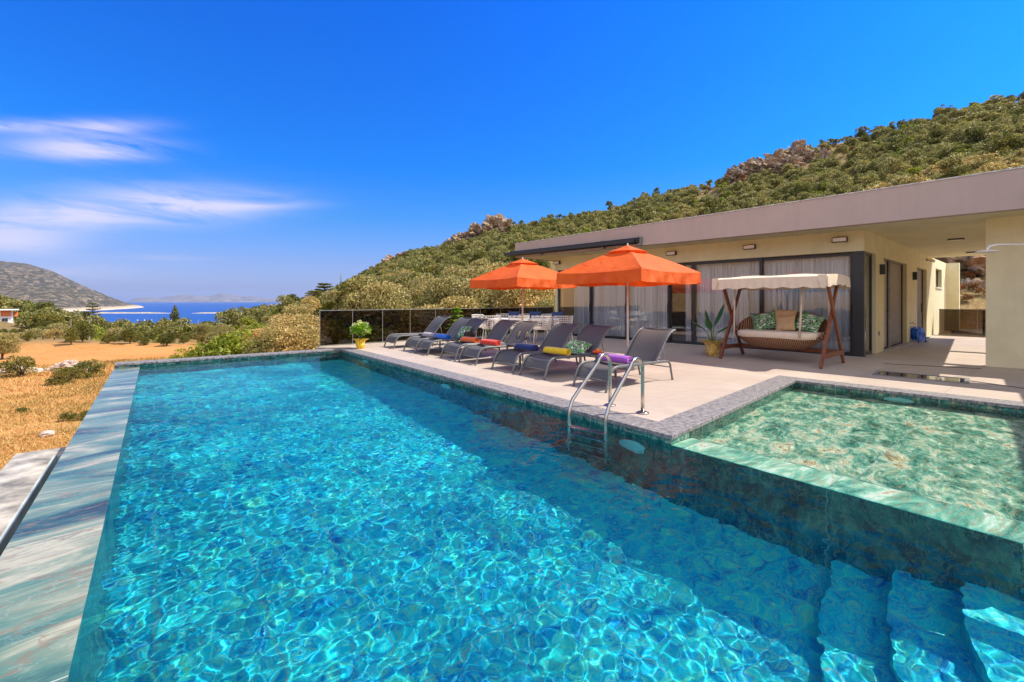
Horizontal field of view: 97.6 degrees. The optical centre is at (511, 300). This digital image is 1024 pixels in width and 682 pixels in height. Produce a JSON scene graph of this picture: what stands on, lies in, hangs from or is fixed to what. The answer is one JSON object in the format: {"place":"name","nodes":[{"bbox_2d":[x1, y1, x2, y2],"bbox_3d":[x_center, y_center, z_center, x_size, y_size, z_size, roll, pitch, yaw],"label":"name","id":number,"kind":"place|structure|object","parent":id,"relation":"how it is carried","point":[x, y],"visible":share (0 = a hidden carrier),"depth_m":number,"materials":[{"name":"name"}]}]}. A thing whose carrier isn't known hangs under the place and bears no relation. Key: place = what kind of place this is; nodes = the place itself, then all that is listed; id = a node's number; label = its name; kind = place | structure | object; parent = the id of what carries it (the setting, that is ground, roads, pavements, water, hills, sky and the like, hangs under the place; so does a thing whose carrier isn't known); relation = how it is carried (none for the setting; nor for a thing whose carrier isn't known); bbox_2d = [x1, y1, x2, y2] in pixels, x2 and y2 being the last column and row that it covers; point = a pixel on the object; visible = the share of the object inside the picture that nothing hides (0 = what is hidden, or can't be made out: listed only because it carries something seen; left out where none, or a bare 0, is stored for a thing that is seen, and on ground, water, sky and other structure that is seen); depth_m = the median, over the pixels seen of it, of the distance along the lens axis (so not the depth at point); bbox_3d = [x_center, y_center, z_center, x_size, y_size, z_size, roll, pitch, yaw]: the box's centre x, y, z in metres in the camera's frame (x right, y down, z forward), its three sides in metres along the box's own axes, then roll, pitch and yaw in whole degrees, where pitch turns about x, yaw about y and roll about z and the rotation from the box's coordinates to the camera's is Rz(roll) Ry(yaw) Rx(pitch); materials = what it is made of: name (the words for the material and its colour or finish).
{"place":"outdoors","nodes":[
{"label":"outdoors","id":0,"kind":"place"},
{"bbox_2d":[0,261,142,311],"bbox_3d":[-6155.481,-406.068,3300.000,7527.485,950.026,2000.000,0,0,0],"label":"mountain","id":1,"kind":"structure","parent":0,"point":[27,282],"depth_m":3188.43,"materials":[{"name":"grey stone"}]},
{"bbox_2d":[0,356,203,470],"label":"dry grass","id":2,"kind":"structure","parent":0,"point":[71,386],"depth_m":14.54,"materials":[{"name":"plant"}]},
{"bbox_2d":[76,301,280,326],"bbox_3d":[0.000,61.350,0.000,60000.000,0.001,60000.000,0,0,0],"label":"sea","id":3,"kind":"structure","parent":0,"point":[192,311],"depth_m":2754.10,"materials":[{"name":"liquid"}]},
{"bbox_2d":[129,293,281,301],"bbox_3d":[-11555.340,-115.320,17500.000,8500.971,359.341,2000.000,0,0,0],"label":"island","id":4,"kind":"structure","parent":0,"point":[219,297],"depth_m":17283.46,"materials":[{"name":"grey stone"}]},
{"bbox_2d":[0,129,985,467],"bbox_3d":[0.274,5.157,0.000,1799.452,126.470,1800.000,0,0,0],"label":"ground","id":5,"kind":"structure","parent":0,"point":[46,351],"depth_m":26.60,"materials":[{"name":"brown soil"}]},
{"bbox_2d":[0,309,18,322],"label":"neighbour house","id":6,"kind":"structure","parent":5,"relation":"on","point":[6,315],"depth_m":60.00,"materials":[{"name":"white paint"}]},
{"bbox_2d":[0,332,22,359],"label":"olive tree","id":7,"kind":"object","parent":5,"relation":"on","point":[8,341],"visible":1,"depth_m":25.06,"materials":[{"name":"green plant"}]},
{"bbox_2d":[0,355,37,378],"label":"field shrub","id":8,"kind":"object","parent":5,"relation":"on","point":[27,363],"visible":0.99,"depth_m":19.52,"materials":[{"name":"green plant"}]},
{"bbox_2d":[26,313,50,328],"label":"carob tree","id":9,"kind":"object","parent":5,"relation":"on","point":[38,317],"visible":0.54,"depth_m":54.69,"materials":[{"name":"green plant"}]},
{"bbox_2d":[38,314,65,325],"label":"carob tree","id":10,"kind":"object","parent":5,"relation":"on","point":[55,319],"visible":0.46,"depth_m":54.16,"materials":[{"name":"green plant"}]},
{"bbox_2d":[42,329,65,339],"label":"olive tree","id":11,"kind":"object","parent":5,"relation":"on","point":[53,334],"visible":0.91,"depth_m":38.69,"materials":[{"name":"green plant"}]},
{"bbox_2d":[44,359,87,371],"bbox_3d":[-21.141,3.114,21.449,2.180,0.625,1.125,0,0,0],"label":"rubble heap","id":12,"kind":"object","parent":5,"relation":"on","point":[68,363],"visible":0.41,"depth_m":21.15,"materials":[{"name":"stone"}]},
{"bbox_2d":[49,366,84,385],"bbox_3d":[-17.932,3.163,18.094,1.032,1.063,1.019,0,0,-38],"label":"field shrub","id":13,"kind":"object","parent":5,"relation":"on","point":[65,373],"visible":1,"depth_m":18.02,"materials":[{"name":"green plant"}]},
{"bbox_2d":[0,366,139,681],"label":"infinity edge","id":14,"kind":"object","parent":5,"relation":"on","point":[48,558],"visible":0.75,"depth_m":2.58,"materials":[{"name":"stone"}]},
{"bbox_2d":[0,454,61,555],"bbox_3d":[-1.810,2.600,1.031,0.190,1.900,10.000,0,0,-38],"label":"catch channel","id":15,"kind":"object","parent":14,"relation":"attached to","point":[14,524],"visible":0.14,"depth_m":3.74,"materials":[{"name":"metal"}]},
{"bbox_2d":[62,327,80,344],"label":"carob tree","id":16,"kind":"object","parent":5,"relation":"on","point":[73,332],"visible":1,"depth_m":31.93,"materials":[{"name":"green plant"}]},
{"bbox_2d":[70,320,96,341],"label":"carob tree","id":17,"kind":"object","parent":5,"relation":"on","point":[86,328],"visible":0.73,"depth_m":33.35,"materials":[{"name":"green plant"}]},
{"bbox_2d":[74,359,105,378],"bbox_3d":[-18.402,3.124,19.432,1.120,1.184,1.102,0,0,-15],"label":"field shrub","id":18,"kind":"object","parent":5,"relation":"on","point":[89,365],"visible":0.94,"depth_m":19.50,"materials":[{"name":"green plant"}]},
{"bbox_2d":[119,328,138,342],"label":"carob tree","id":19,"kind":"object","parent":5,"relation":"on","point":[129,333],"visible":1,"depth_m":32.93,"materials":[{"name":"green plant"}]},
{"bbox_2d":[191,323,212,342],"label":"olive tree","id":20,"kind":"object","parent":5,"relation":"on","point":[200,332],"visible":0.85,"depth_m":43.40,"materials":[{"name":"green plant"}]},
{"bbox_2d":[187,340,244,357],"bbox_3d":[-12.270,2.682,18.503,2.010,2.190,2.536,0,0,0],"label":"mastic bush","id":21,"kind":"object","parent":5,"relation":"on","point":[205,351],"visible":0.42,"depth_m":18.12,"materials":[{"name":"green plant"}]},
{"bbox_2d":[210,323,236,337],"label":"olive tree","id":22,"kind":"object","parent":5,"relation":"on","point":[222,329],"visible":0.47,"depth_m":41.78,"materials":[{"name":"green plant"}]},
{"bbox_2d":[212,328,261,354],"bbox_3d":[-11.719,2.504,19.569,2.494,2.652,2.507,0,0,-15],"label":"mastic bush","id":23,"kind":"object","parent":5,"relation":"on","point":[235,341],"visible":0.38,"depth_m":19.00,"materials":[{"name":"green plant"}]},
{"bbox_2d":[240,328,290,353],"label":"olive tree","id":24,"kind":"object","parent":5,"relation":"on","point":[267,343],"visible":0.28,"depth_m":18.67,"materials":[{"name":"green plant"}]},
{"bbox_2d":[259,324,318,352],"bbox_3d":[-8.900,2.328,18.532,2.499,2.817,2.580,0,0,11],"label":"olive tree","id":25,"kind":"object","parent":5,"relation":"on","point":[303,337],"visible":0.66,"depth_m":18.08,"materials":[{"name":"green plant"}]},
{"bbox_2d":[267,312,318,344],"bbox_3d":[-9.941,2.142,20.948,2.699,3.228,2.788,0,0,-19],"label":"olive tree","id":26,"kind":"object","parent":5,"relation":"on","point":[299,319],"visible":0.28,"depth_m":20.67,"materials":[{"name":"green plant"}]},
{"bbox_2d":[282,303,317,321],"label":"olive tree","id":27,"kind":"object","parent":5,"relation":"on","point":[295,310],"visible":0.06,"depth_m":26.18,"materials":[{"name":"green plant"}]},
{"bbox_2d":[300,295,320,312],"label":"olive tree","id":28,"kind":"object","parent":5,"relation":"on","point":[313,302],"visible":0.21,"depth_m":32.69,"materials":[{"name":"green plant"}]},
{"bbox_2d":[310,281,363,316],"bbox_3d":[-9.455,1.184,26.070,4.189,4.717,3.792,0,0,23],"label":"carob tree","id":29,"kind":"object","parent":5,"relation":"on","point":[328,304],"visible":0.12,"depth_m":25.06,"materials":[{"name":"green plant"}]},
{"bbox_2d":[332,275,402,310],"bbox_3d":[-8.096,1.057,25.534,4.516,5.007,3.904,0,0,-29],"label":"olive tree","id":30,"kind":"object","parent":5,"relation":"on","point":[365,280],"visible":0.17,"depth_m":24.69,"materials":[{"name":"green plant"}]},
{"bbox_2d":[339,280,412,309],"bbox_3d":[-7.132,1.336,23.781,3.699,4.863,4.073,0,0,36],"label":"olive tree","id":31,"kind":"object","parent":5,"relation":"on","point":[381,296],"visible":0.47,"depth_m":23.05,"materials":[{"name":"green plant"}]},
{"bbox_2d":[401,277,429,307],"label":"olive tree","id":32,"kind":"object","parent":5,"relation":"on","point":[416,293],"visible":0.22,"depth_m":30.91,"materials":[{"name":"green plant"}]},
{"bbox_2d":[412,273,459,308],"bbox_3d":[-4.546,0.650,28.851,3.873,4.922,3.728,0,0,-27],"label":"olive tree","id":33,"kind":"object","parent":5,"relation":"on","point":[439,289],"visible":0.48,"depth_m":28.09,"materials":[{"name":"green plant"}]},
{"bbox_2d":[421,295,479,308],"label":"olive tree","id":34,"kind":"object","parent":5,"relation":"on","point":[466,302],"visible":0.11,"depth_m":24.00,"materials":[{"name":"green plant"}]},
{"bbox_2d":[441,265,493,290],"bbox_3d":[-3.150,-0.162,34.053,4.302,5.240,4.147,0,0,-39],"label":"olive tree","id":35,"kind":"object","parent":5,"relation":"on","point":[474,272],"visible":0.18,"depth_m":33.54,"materials":[{"name":"green plant"}]},
{"bbox_2d":[465,222,482,237],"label":"rock outcrop","id":36,"kind":"object","parent":5,"relation":"on","point":[474,228],"visible":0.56,"depth_m":191.89,"materials":[{"name":"stone"}]},
{"bbox_2d":[448,277,502,307],"bbox_3d":[-2.064,0.865,27.677,4.183,4.806,3.859,0,0,-31],"label":"olive tree","id":37,"kind":"object","parent":5,"relation":"on","point":[484,298],"visible":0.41,"depth_m":26.55,"materials":[{"name":"green plant"}]},
{"bbox_2d":[480,213,502,232],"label":"rock outcrop","id":38,"kind":"object","parent":5,"relation":"on","point":[489,222],"visible":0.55,"depth_m":187.35,"materials":[{"name":"stone"}]},
{"bbox_2d":[498,216,515,231],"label":"rock outcrop","id":39,"kind":"object","parent":5,"relation":"on","point":[503,223],"visible":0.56,"depth_m":184.14,"materials":[{"name":"stone"}]},
{"bbox_2d":[0,91,1023,338],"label":"olive scrub","id":40,"kind":"object","parent":5,"relation":"on","point":[860,176],"visible":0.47,"depth_m":87.57,"materials":[{"name":"green plant"}]},
{"bbox_2d":[492,289,554,307],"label":"olive tree","id":41,"kind":"object","parent":5,"relation":"on","point":[510,298],"visible":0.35,"depth_m":25.93,"materials":[{"name":"green plant"}]},
{"bbox_2d":[720,165,747,182],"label":"rock outcrop","id":42,"kind":"object","parent":5,"relation":"on","point":[733,173],"visible":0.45,"depth_m":127.47,"materials":[{"name":"stone"}]},
{"bbox_2d":[742,157,778,179],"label":"rock outcrop","id":43,"kind":"object","parent":5,"relation":"on","point":[750,167],"visible":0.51,"depth_m":115.25,"materials":[{"name":"stone"}]},
{"bbox_2d":[772,153,805,174],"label":"rock outcrop","id":44,"kind":"object","parent":5,"relation":"on","point":[795,160],"visible":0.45,"depth_m":106.49,"materials":[{"name":"stone"}]},
{"bbox_2d":[783,139,816,162],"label":"rock outcrop","id":45,"kind":"object","parent":5,"relation":"on","point":[803,149],"visible":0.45,"depth_m":111.40,"materials":[{"name":"stone"}]},
{"bbox_2d":[899,173,934,184],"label":"olive tree","id":46,"kind":"object","parent":5,"relation":"on","point":[911,179],"visible":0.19,"depth_m":47.26,"materials":[{"name":"green plant"}]},
{"bbox_2d":[916,164,943,178],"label":"olive tree","id":47,"kind":"object","parent":5,"relation":"on","point":[931,170],"visible":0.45,"depth_m":54.20,"materials":[{"name":"green plant"}]},
{"bbox_2d":[936,153,973,170],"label":"olive tree","id":48,"kind":"object","parent":5,"relation":"on","point":[952,161],"visible":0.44,"depth_m":53.85,"materials":[{"name":"green plant"}]},
{"bbox_2d":[938,164,972,178],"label":"carob tree","id":49,"kind":"object","parent":5,"relation":"on","point":[959,169],"visible":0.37,"depth_m":48.98,"materials":[{"name":"green plant"}]},
{"bbox_2d":[937,255,985,277],"bbox_3d":[30.185,-1.748,29.072,5.584,5.387,4.913,0,0,10],"label":"rock outcrop","id":50,"kind":"object","parent":5,"relation":"on","point":[976,264],"visible":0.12,"depth_m":27.87,"materials":[{"name":"stone"}]},
{"bbox_2d":[960,278,985,291],"bbox_3d":[27.145,0.123,27.028,3.166,3.016,3.306,0,0,-16],"label":"rock outcrop","id":51,"kind":"object","parent":5,"relation":"on","point":[966,281],"visible":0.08,"depth_m":26.32,"materials":[{"name":"stone"}]},
{"bbox_2d":[963,156,1002,171],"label":"olive tree","id":52,"kind":"object","parent":5,"relation":"on","point":[977,164],"visible":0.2,"depth_m":49.10,"materials":[{"name":"green plant"}]},
{"bbox_2d":[960,152,1005,165],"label":"olive tree","id":53,"kind":"object","parent":5,"relation":"on","point":[993,158],"visible":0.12,"depth_m":50.22,"materials":[{"name":"green plant"}]},
{"bbox_2d":[967,162,1023,173],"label":"olive tree","id":54,"kind":"object","parent":5,"relation":"on","point":[994,167],"visible":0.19,"depth_m":45.59,"materials":[{"name":"green plant"}]},
{"bbox_2d":[987,132,1023,156],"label":"carob tree","id":55,"kind":"object","parent":5,"relation":"on","point":[1008,141],"visible":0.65,"depth_m":54.41,"materials":[{"name":"green plant"}]},
{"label":"channel wall","id":56,"kind":"structure","parent":5,"relation":"on","visible":0},
{"bbox_2d":[0,447,65,535],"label":"channel coping","id":57,"kind":"object","parent":56,"relation":"on","point":[20,473],"visible":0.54,"depth_m":4.26,"materials":[{"name":"stone"}]},
{"bbox_2d":[0,0,1023,300],"label":"sky","id":58,"kind":"structure","parent":0,"point":[149,148],"materials":[{"name":"blue"}]},
{"bbox_2d":[67,352,1023,681],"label":"water","id":59,"kind":"structure","parent":0,"point":[339,516],"depth_m":2.52,"materials":[{"name":"blue liquid"}]},
{"bbox_2d":[316,333,1023,420],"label":"deck","id":60,"kind":"structure","parent":0,"point":[700,377],"depth_m":8.55,"materials":[{"name":"tile"}]},
{"bbox_2d":[350,320,371,348],"bbox_3d":[-4.261,0.944,12.646,0.642,0.812,0.653,0,0,0],"label":"potted plant","id":61,"kind":"object","parent":60,"relation":"on","point":[358,326],"visible":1,"depth_m":12.54,"materials":[{"name":"green plant"}]},
{"bbox_2d":[383,316,450,348],"bbox_3d":[-2.797,0.922,13.355,1.878,0.868,0.696,0,0,-38],"label":"sun lounger","id":62,"kind":"object","parent":60,"relation":"on","point":[435,324],"visible":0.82,"depth_m":13.50,"materials":[{"name":"grey fabric"}]},
{"bbox_2d":[316,332,546,347],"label":"kerb","id":63,"kind":"structure","parent":60,"relation":"on","point":[384,343],"depth_m":13.70,"materials":[{"name":"stone"}]},
{"bbox_2d":[319,307,553,346],"bbox_3d":[-1.905,0.815,15.980,9.520,1.070,0.100,0,0,-40],"label":"glass balustrade","id":64,"kind":"object","parent":63,"relation":"on","point":[334,327],"visible":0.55,"depth_m":14.31,"materials":[{"name":"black glass"}]},
{"bbox_2d":[403,317,471,351],"bbox_3d":[-1.981,0.922,12.327,1.878,0.868,0.696,0,0,-38],"label":"sun lounger","id":65,"kind":"object","parent":60,"relation":"on","point":[453,330],"visible":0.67,"depth_m":12.58,"materials":[{"name":"grey fabric"}]},
{"bbox_2d":[414,318,488,355],"bbox_3d":[-1.565,0.922,11.805,1.878,0.868,0.696,0,0,-39],"label":"sun lounger","id":66,"kind":"object","parent":60,"relation":"on","point":[473,323],"visible":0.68,"depth_m":11.70,"materials":[{"name":"grey fabric"}]},
{"bbox_2d":[440,319,518,360],"bbox_3d":[-0.754,0.922,10.829,1.878,0.868,0.696,0,0,-38],"label":"sun lounger","id":67,"kind":"object","parent":60,"relation":"on","point":[499,330],"visible":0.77,"depth_m":10.98,"materials":[{"name":"grey fabric"}]},
{"bbox_2d":[458,321,540,364],"bbox_3d":[-0.250,0.922,10.171,1.878,0.868,0.696,0,0,-39],"label":"sun lounger","id":68,"kind":"object","parent":60,"relation":"on","point":[521,329],"visible":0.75,"depth_m":10.34,"materials":[{"name":"grey fabric"}]},
{"bbox_2d":[470,257,576,320],"bbox_3d":[0.281,0.100,11.895,2.060,2.500,2.056,0,0,-38],"label":"parasol","id":69,"kind":"object","parent":60,"relation":"on","point":[522,273],"visible":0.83,"depth_m":11.39,"materials":[{"name":"orange fabric"}]},
{"bbox_2d":[491,323,580,372],"bbox_3d":[0.525,0.922,9.150,1.878,0.868,0.696,0,0,-38],"label":"sun lounger","id":70,"kind":"object","parent":60,"relation":"on","point":[558,335],"visible":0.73,"depth_m":9.32,"materials":[{"name":"grey fabric"}]},
{"bbox_2d":[514,343,538,350],"bbox_3d":[0.286,0.932,8.964,0.174,0.135,0.573,0,0,-41],"label":"towel","id":71,"kind":"object","parent":70,"relation":"on","point":[527,347],"visible":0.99,"depth_m":8.86,"materials":[{"name":"blue fabric"}]},
{"bbox_2d":[531,316,552,343],"bbox_3d":[0.933,0.914,14.050,0.679,0.878,0.605,0,0,13],"label":"dining chair","id":72,"kind":"object","parent":60,"relation":"on","point":[542,327],"visible":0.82,"depth_m":13.85,"materials":[{"name":"white plastic"}]},
{"bbox_2d":[519,324,614,379],"bbox_3d":[1.071,0.922,8.451,1.878,0.868,0.696,0,0,-38],"label":"sun lounger","id":73,"kind":"object","parent":60,"relation":"on","point":[594,335],"visible":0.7,"depth_m":8.49,"materials":[{"name":"grey fabric"}]},
{"bbox_2d":[543,347,570,355],"bbox_3d":[0.825,0.932,8.271,0.173,0.135,0.573,0,0,-41],"label":"towel","id":74,"kind":"object","parent":73,"relation":"on","point":[558,351],"visible":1,"depth_m":8.16,"materials":[{"name":"yellow fabric"}]},
{"bbox_2d":[564,339,591,354],"bbox_3d":[1.237,0.895,8.535,0.460,0.177,0.440,9,29,31],"label":"pillow","id":75,"kind":"object","parent":73,"relation":"on","point":[575,347],"visible":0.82,"depth_m":8.44,"materials":[{"name":"green fabric"}]},
{"bbox_2d":[568,353,648,434],"bbox_3d":[1.175,1.515,5.304,0.636,1.702,0.980,0,0,41],"label":"pool ladder","id":76,"kind":"object","parent":60,"relation":"on","point":[611,399],"visible":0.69,"depth_m":5.31,"materials":[{"name":"metal"}]},
{"bbox_2d":[572,327,675,392],"bbox_3d":[1.892,0.922,7.405,1.878,0.868,0.696,0,0,-39],"label":"sun lounger","id":77,"kind":"object","parent":60,"relation":"on","point":[646,345],"visible":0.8,"depth_m":7.59,"materials":[{"name":"grey fabric"}]},
{"bbox_2d":[598,353,632,363],"bbox_3d":[1.654,0.932,7.216,0.173,0.134,0.574,0,0,-41],"label":"towel","id":78,"kind":"object","parent":77,"relation":"on","point":[623,359],"visible":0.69,"depth_m":7.08,"materials":[{"name":"purple fabric"}]},
{"bbox_2d":[556,243,700,369],"bbox_3d":[2.321,0.100,8.995,2.060,2.500,2.056,0,0,-40],"label":"parasol","id":79,"kind":"object","parent":60,"relation":"on","point":[627,265],"visible":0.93,"depth_m":8.57,"materials":[{"name":"orange fabric"}]},
{"bbox_2d":[690,304,728,355],"bbox_3d":[4.888,0.709,11.009,0.857,1.282,0.690,0,0,36],"label":"strelitzia","id":80,"kind":"object","parent":60,"relation":"on","point":[712,344],"visible":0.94,"depth_m":10.93,"materials":[{"name":"green plant"}]},
{"bbox_2d":[515,166,1023,368],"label":"house","id":81,"kind":"structure","parent":60,"relation":"on","point":[903,232],"depth_m":11.77,"materials":[{"name":"paint"}]},
{"bbox_2d":[504,237,642,255],"bbox_3d":[1.827,-1.805,15.591,0.300,0.250,5.825,0,0,-44],"label":"awning","id":82,"kind":"object","parent":81,"relation":"attached to","point":[610,243],"visible":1,"depth_m":14.97,"materials":[{"name":"grey metal"}]},
{"bbox_2d":[558,270,591,335],"bbox_3d":[2.369,0.086,17.070,0.105,2.528,1.579,0,0,-43],"label":"sliding window","id":83,"kind":"structure","parent":81,"relation":"in","point":[590,288],"depth_m":16.53,"materials":[{"name":"grey metal"}]},
{"bbox_2d":[592,286,625,339],"bbox_3d":[3.435,0.086,16.035,0.105,2.528,1.573,0,0,-43],"label":"sliding window","id":84,"kind":"structure","parent":81,"relation":"in","point":[612,337],"depth_m":15.73,"materials":[{"name":"grey metal"}]},
{"bbox_2d":[626,285,669,342],"bbox_3d":[4.467,0.086,14.831,0.105,2.528,1.575,0,0,-43],"label":"sliding window","id":85,"kind":"structure","parent":81,"relation":"in","point":[668,286],"depth_m":14.26,"materials":[{"name":"grey metal"}]},
{"bbox_2d":[670,262,692,343],"bbox_3d":[5.298,0.086,14.047,0.105,2.528,0.838,0,0,-43],"label":"sliding window","id":86,"kind":"structure","parent":81,"relation":"in","point":[688,263],"depth_m":13.95,"materials":[{"name":"grey metal"}]},
{"bbox_2d":[693,257,762,349],"bbox_3d":[6.190,0.086,12.992,0.105,2.528,1.938,0,0,-43],"label":"sliding window","id":87,"kind":"structure","parent":81,"relation":"in","point":[760,260],"depth_m":13.02,"materials":[{"name":"grey metal"}]},
{"bbox_2d":[763,252,852,355],"bbox_3d":[7.569,0.086,11.623,0.105,2.528,2.102,0,0,-43],"label":"sliding window","id":88,"kind":"structure","parent":81,"relation":"in","point":[850,254],"depth_m":11.07,"materials":[{"name":"grey metal"}]},
{"bbox_2d":[865,253,871,354],"bbox_3d":[8.768,0.085,11.130,1.081,2.530,0.060,0,0,-41],"label":"window","id":89,"kind":"structure","parent":81,"relation":"in","point":[868,257],"depth_m":11.32,"materials":[{"name":"grey metal"}]},
{"bbox_2d":[884,259,902,348],"bbox_3d":[11.106,0.100,13.141,3.285,2.500,0.122,0,0,-41],"label":"door","id":90,"kind":"structure","parent":81,"relation":"in","point":[896,268],"depth_m":13.49,"materials":[{"name":"grey metal"}]},
{"bbox_2d":[917,268,922,327],"bbox_3d":[14.531,0.100,16.091,2.050,2.500,0.090,0,0,-41],"label":"door","id":91,"kind":"structure","parent":81,"relation":"in","point":[920,272],"depth_m":16.44,"materials":[{"name":"grey metal"}]},
{"bbox_2d":[711,274,850,368],"bbox_3d":[5.983,0.399,10.075,1.598,1.944,2.339,0,0,-40],"label":"swing seat","id":92,"kind":"object","parent":60,"relation":"on","point":[773,338],"visible":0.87,"depth_m":9.68,"materials":[{"name":"beige fabric"}]},
{"bbox_2d":[751,311,775,329],"bbox_3d":[5.925,0.490,10.519,0.540,0.440,0.180,-18,-36,39],"label":"pillow","id":93,"kind":"object","parent":92,"relation":"on","point":[763,321],"visible":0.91,"depth_m":10.45,"materials":[{"name":"green fabric"}]},
{"bbox_2d":[776,315,795,330],"bbox_3d":[6.146,0.510,10.079,0.131,0.380,0.400,34,-28,-34],"label":"pillow","id":94,"kind":"object","parent":92,"relation":"on","point":[785,322],"visible":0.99,"depth_m":10.03,"materials":[{"name":"beige fabric"}]},
{"bbox_2d":[795,311,825,331],"bbox_3d":[6.475,0.490,9.806,0.176,0.440,0.540,27,2,-29],"label":"pillow","id":95,"kind":"object","parent":92,"relation":"on","point":[810,323],"visible":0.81,"depth_m":9.71,"materials":[{"name":"green fabric"}]},
{"bbox_2d":[910,326,927,342],"bbox_3d":[13.266,1.096,14.568,0.840,0.515,0.326,0,0,-26],"label":"hose reel","id":96,"kind":"object","parent":60,"relation":"on","point":[917,334],"visible":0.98,"depth_m":14.42,"materials":[{"name":"blue plastic"}]},
{"bbox_2d":[872,370,969,383],"bbox_3d":[7.221,1.347,7.946,0.680,0.011,1.240,0,0,-43],"label":"floor hatch","id":97,"kind":"object","parent":60,"relation":"on","point":[925,377],"visible":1,"depth_m":7.92,"materials":[{"name":"grey metal"}]},
{"bbox_2d":[938,309,985,336],"bbox_3d":[18.298,0.840,16.187,0.100,1.020,4.220,0,0,-41],"label":"glass balustrade","id":98,"kind":"object","parent":60,"relation":"on","point":[966,322],"visible":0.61,"depth_m":17.27,"materials":[{"name":"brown glass"}]},
{"bbox_2d":[672,385,1023,540],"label":"water","id":99,"kind":"structure","parent":0,"point":[961,464],"depth_m":4.36,"materials":[{"name":"green liquid"}]},
{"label":"pool floor","id":100,"kind":"structure","parent":0,"visible":0},
{"bbox_2d":[114,351,688,443],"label":"pool wall","id":101,"kind":"structure","parent":100,"relation":"on","point":[684,436],"depth_m":7.28,"materials":[{"name":"tile"}]},
{"bbox_2d":[114,347,1023,439],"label":"coping","id":102,"kind":"object","parent":101,"relation":"on","point":[679,424],"visible":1,"depth_m":6.37,"materials":[{"name":"stone"}]},
{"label":"shallow floor","id":103,"kind":"structure","parent":0,"visible":0},
{"bbox_2d":[689,383,1023,434],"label":"shallow wall","id":104,"kind":"structure","parent":103,"relation":"on","point":[892,395],"depth_m":6.33,"materials":[{"name":"tile"}]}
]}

